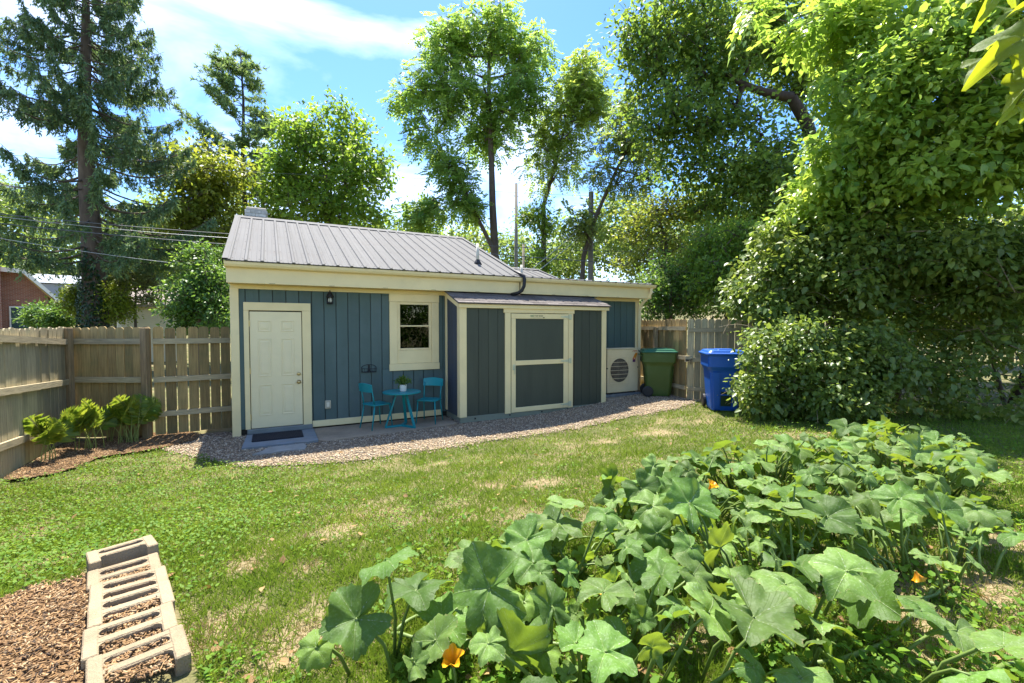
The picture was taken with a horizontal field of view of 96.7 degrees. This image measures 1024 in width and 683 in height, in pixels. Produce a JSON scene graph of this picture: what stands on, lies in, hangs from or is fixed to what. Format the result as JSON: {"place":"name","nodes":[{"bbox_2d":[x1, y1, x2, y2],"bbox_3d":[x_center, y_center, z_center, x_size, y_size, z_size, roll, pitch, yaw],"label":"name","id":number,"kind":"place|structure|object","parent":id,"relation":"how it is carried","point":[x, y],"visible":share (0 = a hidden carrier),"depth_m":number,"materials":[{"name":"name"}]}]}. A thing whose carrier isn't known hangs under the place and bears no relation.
{"place":"outdoors","nodes":[
{"label":"outdoors","id":0,"kind":"place"},
{"bbox_2d":[0,216,225,237],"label":"power line","id":1,"kind":"object","parent":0,"point":[112,228],"visible":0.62,"depth_m":15.71,"materials":[{"name":"black rubber"}]},
{"bbox_2d":[0,214,228,233],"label":"power line","id":2,"kind":"object","parent":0,"point":[111,224],"visible":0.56,"depth_m":15.45,"materials":[{"name":"black rubber"}]},
{"bbox_2d":[117,288,180,361],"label":"garage","id":3,"kind":"structure","parent":0,"point":[149,320],"depth_m":23.17,"materials":[{"name":"white paint"}]},
{"bbox_2d":[314,416,456,441],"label":"patio","id":4,"kind":"structure","parent":0,"point":[328,434],"depth_m":8.13,"materials":[{"name":"concrete"}]},
{"bbox_2d":[358,383,392,430],"bbox_3d":[-2.462,1.139,8.188,0.402,0.827,0.487,2,2,40],"label":"bistro chair","id":5,"kind":"object","parent":4,"relation":"on","point":[365,387],"visible":0.99,"depth_m":8.06,"materials":[{"name":"teal metal"}]},
{"bbox_2d":[382,389,420,427],"bbox_3d":[-2.005,1.225,8.289,0.680,0.643,0.680,0,2,0],"label":"bistro table","id":6,"kind":"object","parent":4,"relation":"on","point":[396,392],"visible":0.97,"depth_m":8.19,"materials":[{"name":"teal metal"}]},
{"bbox_2d":[393,375,411,391],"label":"potted fern","id":7,"kind":"object","parent":6,"relation":"on","point":[401,381],"visible":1,"depth_m":8.22,"materials":[{"name":"green plant"}]},
{"bbox_2d":[415,377,442,424],"bbox_3d":[-1.571,1.122,8.704,0.402,0.827,0.487,0,2,10],"label":"bistro chair","id":8,"kind":"object","parent":4,"relation":"on","point":[433,381],"visible":1,"depth_m":8.85,"materials":[{"name":"teal metal"}]},
{"bbox_2d":[149,390,701,470],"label":"gravel path","id":9,"kind":"structure","parent":0,"point":[407,432],"depth_m":7.53,"materials":[{"name":"beige gravel"}]},
{"bbox_2d":[252,443,306,455],"bbox_3d":[-3.447,1.609,6.775,0.720,0.034,0.380,-1,2,-28],"label":"stepping stone","id":10,"kind":"object","parent":9,"relation":"on","point":[284,448],"visible":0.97,"depth_m":6.77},
{"bbox_2d":[242,428,317,449],"bbox_3d":[-3.765,1.608,7.410,1.055,0.095,1.040,-1,2,-28],"label":"door step","id":11,"kind":"object","parent":9,"relation":"on","point":[310,435],"depth_m":7.14,"materials":[{"name":"grey concrete"}]},
{"bbox_2d":[252,430,303,441],"bbox_3d":[-3.845,1.546,7.479,0.740,0.019,0.520,-1,2,-28],"label":"door mat","id":12,"kind":"object","parent":11,"relation":"on","point":[276,435],"depth_m":7.45,"materials":[{"name":"black rubber"}]},
{"bbox_2d":[444,291,610,422],"bbox_3d":[0.409,0.218,9.681,3.640,2.583,0.900,-1,2,-28],"label":"lean to shed","id":13,"kind":"object","parent":9,"relation":"on","point":[510,356],"visible":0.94,"depth_m":9.19,"materials":[{"name":"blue wood"}]},
{"bbox_2d":[511,313,571,412],"bbox_3d":[0.630,0.422,9.377,1.450,1.985,0.098,-1,2,-28],"label":"door","id":14,"kind":"structure","parent":13,"relation":"in","point":[539,342],"depth_m":9.36,"materials":[{"name":"paint"}]},
{"bbox_2d":[606,397,626,400],"bbox_3d":[2.569,1.381,10.897,1.280,0.178,0.700,-1,2,-28],"label":"equipment pad","id":15,"kind":"object","parent":9,"relation":"on","point":[610,398],"visible":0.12,"depth_m":10.44,"materials":[{"name":"concrete"}]},
{"bbox_2d":[606,347,640,397],"bbox_3d":[2.548,0.724,10.904,1.110,1.135,0.366,-1,2,-28],"label":"heat pump","id":16,"kind":"object","parent":15,"relation":"on","point":[622,371],"visible":0.96,"depth_m":10.75,"materials":[{"name":"beige metal"}]},
{"bbox_2d":[637,348,677,396],"bbox_3d":[3.433,0.715,10.816,0.870,1.127,0.718,0,2,10],"label":"wheeled bin","id":17,"kind":"object","parent":9,"relation":"on","point":[658,366],"visible":1,"depth_m":10.55,"materials":[{"name":"green plastic"}]},
{"bbox_2d":[0,270,1023,682],"bbox_3d":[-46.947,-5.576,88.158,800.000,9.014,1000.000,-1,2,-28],"label":"ground","id":18,"kind":"structure","parent":0,"point":[168,676],"depth_m":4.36,"materials":[{"name":"green plant"}]},
{"bbox_2d":[0,267,59,328],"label":"brick house","id":19,"kind":"structure","parent":18,"relation":"on","point":[29,289],"depth_m":27.61,"materials":[{"name":"red brick"}]},
{"bbox_2d":[9,306,37,328],"bbox_3d":[-29.934,-1.392,27.894,0.100,1.500,1.200,1,2,35],"label":"window","id":20,"kind":"structure","parent":19,"relation":"in","point":[12,314],"depth_m":27.58,"materials":[{"name":"white paint"}]},
{"bbox_2d":[0,327,68,478],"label":"picket fence","id":21,"kind":"object","parent":18,"relation":"on","point":[34,380],"visible":0.9,"depth_m":6.15,"materials":[{"name":"brown wood"}]},
{"bbox_2d":[12,299,58,328],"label":"laurel shrub","id":22,"kind":"object","parent":18,"relation":"on","point":[26,316],"visible":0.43,"depth_m":20.67,"materials":[{"name":"green plant"}]},
{"bbox_2d":[0,578,88,682],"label":"mulch bed","id":23,"kind":"object","parent":18,"relation":"on","point":[69,670],"visible":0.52,"depth_m":2.09,"materials":[{"name":"wood chips"},{"name":"bark mulch"}]},
{"bbox_2d":[31,300,77,327],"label":"laurel shrub","id":24,"kind":"object","parent":18,"relation":"on","point":[52,318],"visible":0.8,"depth_m":20.17,"materials":[{"name":"green plant"}]},
{"bbox_2d":[33,274,80,306],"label":"outbuilding","id":25,"kind":"structure","parent":18,"relation":"on","point":[51,286],"depth_m":33.35,"materials":[{"name":"grey"}]},
{"bbox_2d":[45,279,80,320],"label":"forsythia shrub","id":26,"kind":"object","parent":18,"relation":"on","point":[69,297],"visible":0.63,"depth_m":18.68,"materials":[{"name":"green plant"}]},
{"bbox_2d":[15,432,195,478],"bbox_3d":[-5.759,1.593,6.734,1.800,0.024,2.600,-1,2,-28],"label":"mulch bed","id":27,"kind":"object","parent":18,"relation":"on","point":[99,453],"visible":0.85,"depth_m":6.64,"materials":[{"name":"wood chips"},{"name":"bark mulch"}]},
{"bbox_2d":[22,413,79,461],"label":"fern","id":28,"kind":"object","parent":27,"relation":"on","point":[45,431],"visible":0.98,"depth_m":6.12,"materials":[{"name":"green plant"}]},
{"bbox_2d":[55,398,121,450],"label":"fern","id":29,"kind":"object","parent":27,"relation":"on","point":[84,417],"visible":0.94,"depth_m":6.66,"materials":[{"name":"green plant"}]},
{"bbox_2d":[0,431,200,682],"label":"bark mulch","id":30,"kind":"object","parent":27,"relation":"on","point":[24,599],"visible":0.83,"depth_m":2.38,"materials":[{"name":"brown wood"}]},
{"bbox_2d":[100,401,139,440],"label":"fern","id":31,"kind":"object","parent":27,"relation":"on","point":[109,417],"visible":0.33,"depth_m":7.08,"materials":[{"name":"green plant"}]},
{"bbox_2d":[96,393,162,443],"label":"fern","id":32,"kind":"object","parent":27,"relation":"on","point":[137,412],"visible":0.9,"depth_m":7.11,"materials":[{"name":"green plant"}]},
{"bbox_2d":[152,327,231,434],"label":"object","id":33,"kind":"structure","parent":27,"relation":"on","point":[199,370],"depth_m":7.75,"materials":[{"name":"brown wood"}]},
{"bbox_2d":[64,326,152,439],"bbox_3d":[-6.575,0.689,7.436,1.370,1.870,0.160,0,2,2],"label":"picket fence","id":34,"kind":"object","parent":18,"relation":"on","point":[104,365],"visible":0.84,"depth_m":7.48,"materials":[{"name":"brown wood"}]},
{"bbox_2d":[0,0,219,328],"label":"spruce tree","id":35,"kind":"object","parent":18,"relation":"on","point":[124,147],"visible":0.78,"depth_m":17.78,"materials":[{"name":"green plant"}]},
{"bbox_2d":[0,238,225,268],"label":"power line","id":36,"kind":"object","parent":35,"relation":"attached to","point":[83,251],"visible":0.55,"depth_m":15.63,"materials":[{"name":"black rubber"}]},
{"bbox_2d":[15,155,425,178],"bbox_3d":[-11.486,-7.827,20.499,18.933,1.246,0.014,-1,2,-22],"label":"power line","id":37,"kind":"object","parent":35,"relation":"attached to","point":[241,171],"visible":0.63,"depth_m":20.56,"materials":[{"name":"black rubber"}]},
{"bbox_2d":[90,278,143,328],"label":"forsythia shrub","id":38,"kind":"object","parent":18,"relation":"on","point":[120,307],"visible":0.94,"depth_m":18.59,"materials":[{"name":"green plant"}]},
{"bbox_2d":[86,535,158,571],"bbox_3d":[-2.519,1.421,2.949,0.257,0.170,0.335,-5,0,43],"label":"concrete block","id":39,"kind":"object","parent":18,"relation":"on","point":[122,552],"depth_m":2.94,"materials":[{"name":"grey concrete"}]},
{"bbox_2d":[86,552,160,592],"bbox_3d":[-2.332,1.456,2.746,0.335,0.170,0.257,-4,4,-42],"label":"concrete block","id":40,"kind":"object","parent":18,"relation":"on","point":[152,560],"depth_m":2.76,"materials":[{"name":"grey concrete"}]},
{"bbox_2d":[89,565,168,602],"bbox_3d":[-2.142,1.440,2.553,0.335,0.170,0.257,0,1,-42],"label":"concrete block","id":41,"kind":"object","parent":18,"relation":"on","point":[102,590],"depth_m":2.56,"materials":[{"name":"grey concrete"}]},
{"bbox_2d":[81,601,177,671],"bbox_3d":[-1.790,1.427,2.141,0.335,0.170,0.257,-3,4,-42],"label":"concrete block","id":42,"kind":"object","parent":18,"relation":"on","point":[93,639],"depth_m":2.14,"materials":[{"name":"grey concrete"}]},
{"bbox_2d":[87,580,174,628],"bbox_3d":[-1.961,1.424,2.349,0.335,0.170,0.257,-1,3,-42],"label":"concrete block","id":43,"kind":"object","parent":18,"relation":"on","point":[98,611],"depth_m":2.36,"materials":[{"name":"grey concrete"}]},
{"bbox_2d":[99,564,174,682],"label":"bark mulch","id":44,"kind":"object","parent":18,"relation":"on","point":[143,671],"visible":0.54,"depth_m":2.03,"materials":[{"name":"brown wood"}]},
{"bbox_2d":[108,266,168,326],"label":"dogwood tree","id":45,"kind":"object","parent":18,"relation":"on","point":[145,281],"visible":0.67,"depth_m":19.28,"materials":[{"name":"green plant"}]},
{"bbox_2d":[85,624,191,682],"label":"concrete block","id":46,"kind":"object","parent":18,"relation":"on","point":[176,647],"depth_m":1.96,"materials":[{"name":"grey concrete"}]},
{"bbox_2d":[139,237,229,361],"bbox_3d":[-10.592,-1.230,15.980,3.917,5.105,2.797,1,2,20],"label":"evergreen shrub","id":47,"kind":"object","parent":18,"relation":"on","point":[198,301],"visible":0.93,"depth_m":15.61,"materials":[{"name":"green plant"}]},
{"bbox_2d":[0,164,401,297],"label":"woodland","id":48,"kind":"object","parent":18,"relation":"on","point":[10,219],"visible":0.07,"depth_m":40.42,"materials":[{"name":"green plant"}]},
{"bbox_2d":[140,127,275,261],"bbox_3d":[-13.892,-4.451,21.101,5.670,11.211,4.214,0,2,4],"label":"maple tree","id":49,"kind":"object","parent":18,"relation":"on","point":[202,206],"visible":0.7,"depth_m":20.50,"materials":[{"name":"green plant"}]},
{"bbox_2d":[165,42,291,215],"bbox_3d":[-15.836,-7.894,25.643,7.159,17.711,5.854,-1,2,-28],"label":"pine tree","id":50,"kind":"object","parent":18,"relation":"on","point":[225,81],"visible":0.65,"depth_m":24.78,"materials":[{"name":"green plant"}]},
{"bbox_2d":[238,85,404,229],"bbox_3d":[-9.424,-5.833,22.996,7.904,13.853,7.116,-1,2,-28],"label":"maple tree","id":51,"kind":"object","parent":18,"relation":"on","point":[344,157],"visible":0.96,"depth_m":22.10,"materials":[{"name":"green plant"}]},
{"bbox_2d":[392,183,616,196],"bbox_3d":[-2.026,-8.289,23.999,19.711,1.366,0.016,0,2,0],"label":"power line","id":52,"kind":"object","parent":51,"relation":"attached to","point":[515,192],"visible":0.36,"depth_m":24.00,"materials":[{"name":"black rubber"}]},
{"bbox_2d":[294,546,466,682],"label":"squash plant","id":53,"kind":"object","parent":18,"relation":"on","point":[351,627],"visible":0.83,"depth_m":1.82,"materials":[{"name":"green plant"}]},
{"bbox_2d":[380,134,499,259],"bbox_3d":[-3.105,-4.117,21.050,5.441,10.526,3.214,0,2,0],"label":"walnut tree","id":54,"kind":"object","parent":18,"relation":"on","point":[468,202],"visible":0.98,"depth_m":20.73,"materials":[{"name":"green plant"}]},
{"bbox_2d":[222,207,657,436],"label":"cottage","id":55,"kind":"structure","parent":18,"relation":"on","point":[302,350],"depth_m":8.48,"materials":[{"name":"metal"},{"name":"blue siding paint"},{"name":"cream paint"}]},
{"bbox_2d":[0,223,225,244],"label":"power line","id":56,"kind":"object","parent":55,"relation":"attached to","point":[103,233],"visible":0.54,"depth_m":15.36,"materials":[{"name":"black rubber"}]},
{"bbox_2d":[249,311,302,428],"bbox_3d":[-4.039,0.479,7.804,0.803,1.975,0.103,-1,2,-28],"label":"door","id":57,"kind":"structure","parent":55,"relation":"in","point":[275,337],"depth_m":7.82,"materials":[{"name":"paint"}]},
{"bbox_2d":[325,400,330,408],"bbox_3d":[-3.323,1.138,8.219,0.100,0.150,0.041,-1,2,-28],"label":"outlet cover","id":58,"kind":"object","parent":55,"relation":"attached to","point":[327,404],"visible":1,"depth_m":8.20,"materials":[{"name":"beige plastic"}]},
{"bbox_2d":[326,291,333,304],"bbox_3d":[-3.250,-0.790,8.125,0.144,0.260,0.162,-1,2,-28],"label":"wall lantern","id":59,"kind":"object","parent":55,"relation":"attached to","point":[329,295],"depth_m":8.09,"materials":[{"name":"black metal"}]},
{"bbox_2d":[361,364,376,372],"bbox_3d":[-2.660,0.501,8.496,0.282,0.146,0.142,-1,2,-28],"label":"wire basket","id":60,"kind":"object","parent":55,"relation":"attached to","point":[368,371],"visible":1,"depth_m":8.53,"materials":[{"name":"black metal"}]},
{"bbox_2d":[389,294,439,370],"bbox_3d":[-1.918,-0.182,8.953,1.000,1.480,0.086,-1,2,-28],"label":"window","id":61,"kind":"structure","parent":55,"relation":"in","point":[413,323],"depth_m":8.94,"materials":[{"name":"beige paint"}]},
{"bbox_2d":[376,0,563,255],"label":"walnut tree","id":62,"kind":"object","parent":18,"relation":"on","point":[519,57],"visible":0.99,"depth_m":21.49,"materials":[{"name":"green plant"}]},
{"bbox_2d":[0,403,1023,682],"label":"lawn weeds","id":63,"kind":"object","parent":18,"relation":"on","point":[188,529],"visible":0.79,"depth_m":3.64,"materials":[{"name":"green plant"}]},
{"bbox_2d":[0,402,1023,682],"bbox_3d":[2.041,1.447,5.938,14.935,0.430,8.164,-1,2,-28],"label":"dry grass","id":64,"kind":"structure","parent":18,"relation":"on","point":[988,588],"depth_m":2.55,"materials":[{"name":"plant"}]},
{"bbox_2d":[513,183,518,266],"bbox_3d":[0.261,-4.725,29.869,0.296,11.163,0.268,0,2,13],"label":"utility pole","id":65,"kind":"object","parent":18,"relation":"on","point":[515,208],"visible":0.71,"depth_m":29.71,"materials":[{"name":"grey wood"}]},
{"bbox_2d":[397,495,641,630],"bbox_3d":[0.196,1.176,2.520,0.833,0.491,1.475,1,2,36],"label":"squash plant","id":66,"kind":"object","parent":18,"relation":"on","point":[530,539],"visible":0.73,"depth_m":2.55,"materials":[{"name":"green plant"}]},
{"bbox_2d":[24,419,1022,682],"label":"fallen leaves","id":67,"kind":"object","parent":18,"relation":"on","point":[284,659],"visible":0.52,"depth_m":2.46,"materials":[{"name":"brown plant"}]},
{"bbox_2d":[508,195,563,275],"bbox_3d":[1.216,-3.065,22.698,2.354,8.306,2.449,-2,2,-40],"label":"ivy tree","id":68,"kind":"object","parent":18,"relation":"on","point":[536,219],"visible":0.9,"depth_m":22.34,"materials":[{"name":"green plant"}]},
{"bbox_2d":[510,34,624,265],"bbox_3d":[2.953,-7.119,23.016,5.524,16.407,4.578,-1,2,-28],"label":"walnut tree","id":69,"kind":"object","parent":18,"relation":"on","point":[584,88],"visible":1,"depth_m":22.59,"materials":[{"name":"green plant"}]},
{"bbox_2d":[588,191,593,279],"bbox_3d":[3.606,-2.898,20.920,0.307,7.890,0.287,0,2,15],"label":"utility pole","id":70,"kind":"object","parent":18,"relation":"on","point":[590,253],"visible":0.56,"depth_m":20.79,"materials":[{"name":"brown wood"}]},
{"bbox_2d":[475,244,633,251],"bbox_3d":[1.617,-4.068,19.749,7.753,0.466,0.024,0,2,4],"label":"power line","id":71,"kind":"object","parent":70,"relation":"attached to","point":[556,249],"visible":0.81,"depth_m":19.72,"materials":[{"name":"black rubber"}]},
{"bbox_2d":[532,231,576,268],"bbox_3d":[1.881,-3.794,17.800,0.022,3.324,6.937,1,2,28],"label":"power line","id":72,"kind":"object","parent":70,"relation":"attached to","point":[554,250],"visible":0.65,"depth_m":17.25,"materials":[{"name":"grey metal"}]},
{"bbox_2d":[540,236,579,269],"bbox_3d":[2.027,-3.619,17.815,0.022,2.973,6.788,1,2,26],"label":"power line","id":73,"kind":"object","parent":70,"relation":"attached to","point":[558,254],"visible":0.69,"depth_m":17.29,"materials":[{"name":"grey metal"}]},
{"bbox_2d":[489,253,654,264],"bbox_3d":[1.709,-3.510,18.998,8.180,0.910,0.031,0,2,14],"label":"power line","id":74,"kind":"object","parent":70,"relation":"attached to","point":[559,259],"visible":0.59,"depth_m":18.92,"materials":[{"name":"black rubber"}]},
{"bbox_2d":[391,532,833,682],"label":"squash plant","id":75,"kind":"object","parent":18,"relation":"on","point":[499,613],"visible":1,"depth_m":1.79,"materials":[{"name":"green plant"}]},
{"bbox_2d":[552,85,678,279],"bbox_3d":[4.587,-5.059,20.135,5.759,12.227,3.799,0,2,4],"label":"mimosa tree","id":76,"kind":"object","parent":18,"relation":"on","point":[587,228],"visible":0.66,"depth_m":19.84,"materials":[{"name":"green plant"}]},
{"bbox_2d":[605,176,721,318],"bbox_3d":[5.605,-2.512,16.956,4.120,7.200,3.806,-1,2,-28],"label":"locust tree","id":77,"kind":"object","parent":18,"relation":"on","point":[669,213],"visible":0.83,"depth_m":16.75,"materials":[{"name":"green plant"}]},
{"bbox_2d":[641,319,686,397],"bbox_3d":[3.649,0.372,11.291,0.163,1.847,2.133,0,2,-12],"label":"picket fence","id":78,"kind":"object","parent":18,"relation":"on","point":[669,333],"visible":0.71,"depth_m":10.77,"materials":[{"name":"brown wood"}]},
{"bbox_2d":[566,450,767,550],"bbox_3d":[0.865,1.135,3.328,2.103,0.526,0.999,-1,2,-28],"label":"squash plant","id":79,"kind":"object","parent":18,"relation":"on","point":[654,476],"visible":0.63,"depth_m":3.36,"materials":[{"name":"green plant"}]},
{"bbox_2d":[631,247,715,328],"bbox_3d":[4.980,-1.047,14.533,3.285,4.431,3.028,-1,2,-28],"label":"hedge bush","id":80,"kind":"object","parent":18,"relation":"on","point":[667,281],"visible":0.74,"depth_m":14.09,"materials":[{"name":"green plant"}]},
{"bbox_2d":[375,409,1023,682],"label":"ground weeds","id":81,"kind":"object","parent":18,"relation":"on","point":[439,676],"visible":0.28,"depth_m":2.07,"materials":[{"name":"green plant"}]},
{"bbox_2d":[393,179,1023,316],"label":"woodland","id":82,"kind":"object","parent":18,"relation":"on","point":[570,268],"visible":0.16,"depth_m":35.23,"materials":[{"name":"green plant"}]},
{"bbox_2d":[667,209,771,319],"bbox_3d":[6.188,-1.264,13.031,3.095,4.964,3.658,-1,2,-28],"label":"hedge bush","id":83,"kind":"object","parent":18,"relation":"on","point":[729,247],"visible":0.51,"depth_m":12.88,"materials":[{"name":"green plant"}]},
{"bbox_2d":[699,348,745,410],"bbox_3d":[4.151,0.737,8.992,0.760,1.193,0.921,0,2,12],"label":"wheeled bin","id":84,"kind":"object","parent":18,"relation":"on","point":[718,366],"visible":0.77,"depth_m":8.68,"materials":[{"name":"blue plastic"}]},
{"bbox_2d":[687,318,790,398],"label":"fence gate","id":85,"kind":"structure","parent":18,"relation":"on","point":[704,329],"depth_m":10.14,"materials":[{"name":"brown wood"}]},
{"bbox_2d":[685,356,692,361],"bbox_3d":[3.918,0.411,10.077,0.170,0.190,0.061,0,2,2],"label":"gate latch","id":86,"kind":"object","parent":85,"relation":"attached to","point":[688,358],"visible":1,"depth_m":10.08,"materials":[{"name":"grey metal"}]},
{"bbox_2d":[592,0,895,329],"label":"shade tree","id":87,"kind":"object","parent":18,"relation":"on","point":[754,178],"visible":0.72,"depth_m":15.50,"materials":[{"name":"green plant"}]},
{"bbox_2d":[687,431,919,509],"bbox_3d":[2.201,1.098,3.778,2.418,0.580,1.468,-1,2,-28],"label":"squash plant","id":88,"kind":"object","parent":18,"relation":"on","point":[797,458],"visible":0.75,"depth_m":4.05,"materials":[{"name":"green plant"}]},
{"bbox_2d":[725,0,911,404],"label":"walnut sapling","id":89,"kind":"object","parent":18,"relation":"on","point":[824,35],"visible":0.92,"depth_m":8.07,"materials":[{"name":"green plant"}]},
{"bbox_2d":[628,473,1023,682],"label":"squash plant","id":90,"kind":"object","parent":18,"relation":"on","point":[861,590],"visible":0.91,"depth_m":2.23,"materials":[{"name":"green plant"}]},
{"bbox_2d":[721,306,947,424],"bbox_3d":[5.316,0.460,7.747,3.296,2.196,2.412,0,2,1],"label":"bramble bush","id":91,"kind":"object","parent":18,"relation":"on","point":[821,373],"visible":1,"depth_m":7.29,"materials":[{"name":"green plant"}]},
{"bbox_2d":[713,201,1023,334],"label":"vine thicket","id":92,"kind":"object","parent":18,"relation":"on","point":[812,281],"visible":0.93,"depth_m":7.67,"materials":[{"name":"green plant"}]},
{"bbox_2d":[754,0,1023,400],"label":"vine thicket","id":93,"kind":"object","parent":18,"relation":"on","point":[894,133],"visible":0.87,"depth_m":7.01,"materials":[{"name":"green plant"}]},
{"bbox_2d":[759,204,1023,402],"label":"dead branches","id":94,"kind":"object","parent":18,"relation":"on","point":[1017,392],"visible":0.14,"depth_m":7.48,"materials":[{"name":"brown wood"}]},
{"bbox_2d":[762,466,1023,673],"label":"squash plant","id":95,"kind":"object","parent":18,"relation":"on","point":[972,520],"visible":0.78,"depth_m":2.80,"materials":[{"name":"green plant"}]},
{"bbox_2d":[777,415,1013,496],"bbox_3d":[3.769,1.075,4.426,2.814,0.570,1.675,-1,2,-28],"label":"squash plant","id":96,"kind":"object","parent":18,"relation":"on","point":[930,450],"visible":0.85,"depth_m":4.11,"materials":[{"name":"green plant"}]},
{"bbox_2d":[828,192,1023,425],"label":"undergrowth","id":97,"kind":"object","parent":18,"relation":"on","point":[975,341],"visible":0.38,"depth_m":7.45,"materials":[{"name":"green plant"}]},
{"bbox_2d":[960,0,1023,125],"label":"branch","id":98,"kind":"object","parent":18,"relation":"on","point":[1008,42],"visible":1,"depth_m":1.49,"materials":[{"name":"green plant"}]},
{"bbox_2d":[0,0,1023,282],"label":"sky","id":99,"kind":"structure","parent":0,"point":[308,46],"materials":[{"name":"blue"}]},
{"bbox_2d":[521,244,524,267],"bbox_3d":[0.585,-2.033,23.952,0.240,6.174,0.140,-1,2,-28],"label":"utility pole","id":100,"kind":"object","parent":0,"point":[522,259],"visible":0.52,"depth_m":23.83,"materials":[{"name":"wood"}]}
]}

